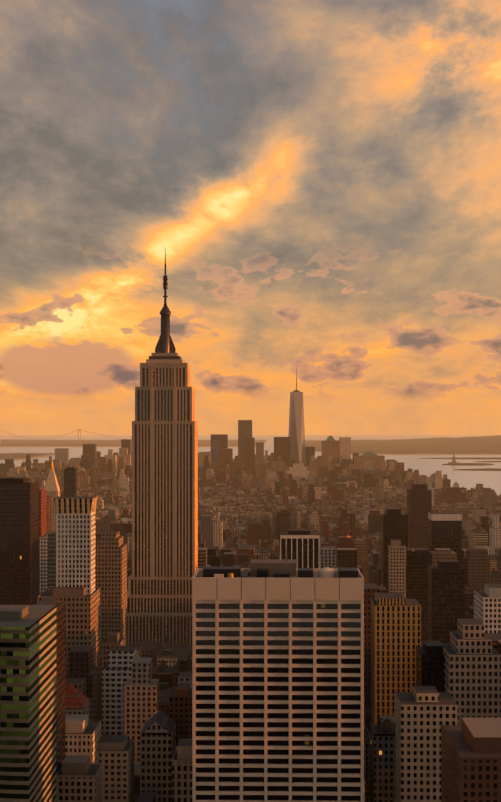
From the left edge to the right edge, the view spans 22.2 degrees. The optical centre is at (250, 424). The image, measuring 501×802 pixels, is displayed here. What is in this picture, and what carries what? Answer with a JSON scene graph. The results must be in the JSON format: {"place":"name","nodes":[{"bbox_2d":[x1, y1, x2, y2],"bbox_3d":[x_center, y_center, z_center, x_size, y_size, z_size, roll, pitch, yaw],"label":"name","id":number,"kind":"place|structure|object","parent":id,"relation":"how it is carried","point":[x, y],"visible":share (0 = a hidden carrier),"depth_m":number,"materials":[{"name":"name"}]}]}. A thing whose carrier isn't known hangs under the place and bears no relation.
{"place":"outdoors","nodes":[
{"label":"outdoors","id":0,"kind":"place"},
{"bbox_2d":[0,453,54,458],"bbox_3d":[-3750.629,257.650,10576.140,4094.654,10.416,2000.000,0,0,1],"label":"distant shore","id":1,"kind":"structure","parent":0,"point":[11,455],"depth_m":10638.43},
{"bbox_2d":[0,440,265,445],"bbox_3d":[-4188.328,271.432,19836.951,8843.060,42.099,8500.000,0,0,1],"label":"shore","id":2,"kind":"structure","parent":0,"point":[76,443],"depth_m":18001.81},
{"bbox_2d":[0,429,131,442],"bbox_3d":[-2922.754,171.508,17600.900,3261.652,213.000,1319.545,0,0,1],"label":"suspension bridge","id":3,"kind":"structure","parent":2,"relation":"on","point":[78,430],"depth_m":17347.71,"materials":[{"name":"grey metal"}]},
{"bbox_2d":[0,435,500,495],"bbox_3d":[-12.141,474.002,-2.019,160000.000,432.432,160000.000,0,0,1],"label":"harbour water","id":4,"kind":"structure","parent":0,"point":[468,479],"depth_m":11345.78,"materials":[{"name":"grey liquid"}]},
{"bbox_2d":[0,0,500,434],"label":"sky","id":5,"kind":"structure","parent":0,"point":[318,181],"materials":[{"name":"orange"}]},
{"bbox_2d":[305,435,500,450],"bbox_3d":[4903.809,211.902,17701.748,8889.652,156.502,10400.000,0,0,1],"label":"distant hills","id":6,"kind":"structure","parent":0,"point":[486,443],"depth_m":15103.01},
{"bbox_2d":[351,451,500,453],"bbox_3d":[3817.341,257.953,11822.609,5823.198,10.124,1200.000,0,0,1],"label":"shoreline","id":7,"kind":"structure","parent":0,"point":[444,452],"depth_m":11773.39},
{"bbox_2d":[418,457,500,458],"bbox_3d":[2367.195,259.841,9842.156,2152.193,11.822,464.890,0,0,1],"label":"jersey shore ground","id":8,"kind":"structure","parent":0,"point":[466,458],"depth_m":9826.73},
{"bbox_2d":[442,463,493,465],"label":"island","id":9,"kind":"structure","parent":0,"point":[475,464],"depth_m":8239.26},
{"bbox_2d":[448,450,459,463],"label":"statue of liberty","id":10,"kind":"object","parent":9,"relation":"on","point":[453,461],"visible":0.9,"depth_m":8313.41,"materials":[{"name":"green metal"}]},
{"bbox_2d":[455,468,500,470],"bbox_3d":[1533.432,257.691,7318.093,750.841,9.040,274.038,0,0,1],"label":"island","id":11,"kind":"structure","parent":0,"point":[489,469],"depth_m":7268.16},
{"bbox_3d":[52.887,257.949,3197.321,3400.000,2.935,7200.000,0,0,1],"label":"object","id":12,"kind":"structure","parent":0,"visible":0},
{"bbox_2d":[0,605,55,801],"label":"office building","id":13,"kind":"structure","parent":12,"relation":"on","point":[27,703],"depth_m":565.71,"materials":[{"name":"green glass"}]},
{"bbox_2d":[127,248,197,646],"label":"skyscraper","id":14,"kind":"structure","parent":12,"relation":"on","point":[164,502],"depth_m":1299.20,"materials":[{"name":"stone"}]},
{"bbox_2d":[0,420,500,801],"bbox_3d":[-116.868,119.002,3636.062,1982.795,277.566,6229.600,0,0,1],"label":"city buildings","id":15,"kind":"structure","parent":12,"relation":"on","point":[422,553],"depth_m":1094.41,"materials":[{"name":"brown concrete"}]},
{"bbox_2d":[192,544,363,801],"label":"office building","id":16,"kind":"structure","parent":12,"relation":"on","point":[277,680],"depth_m":537.99,"materials":[{"name":"concrete"}]},
{"bbox_2d":[288,367,305,464],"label":"skyscraper","id":17,"kind":"structure","parent":12,"relation":"on","point":[296,434],"depth_m":5902.74,"materials":[{"name":"grey glass"}]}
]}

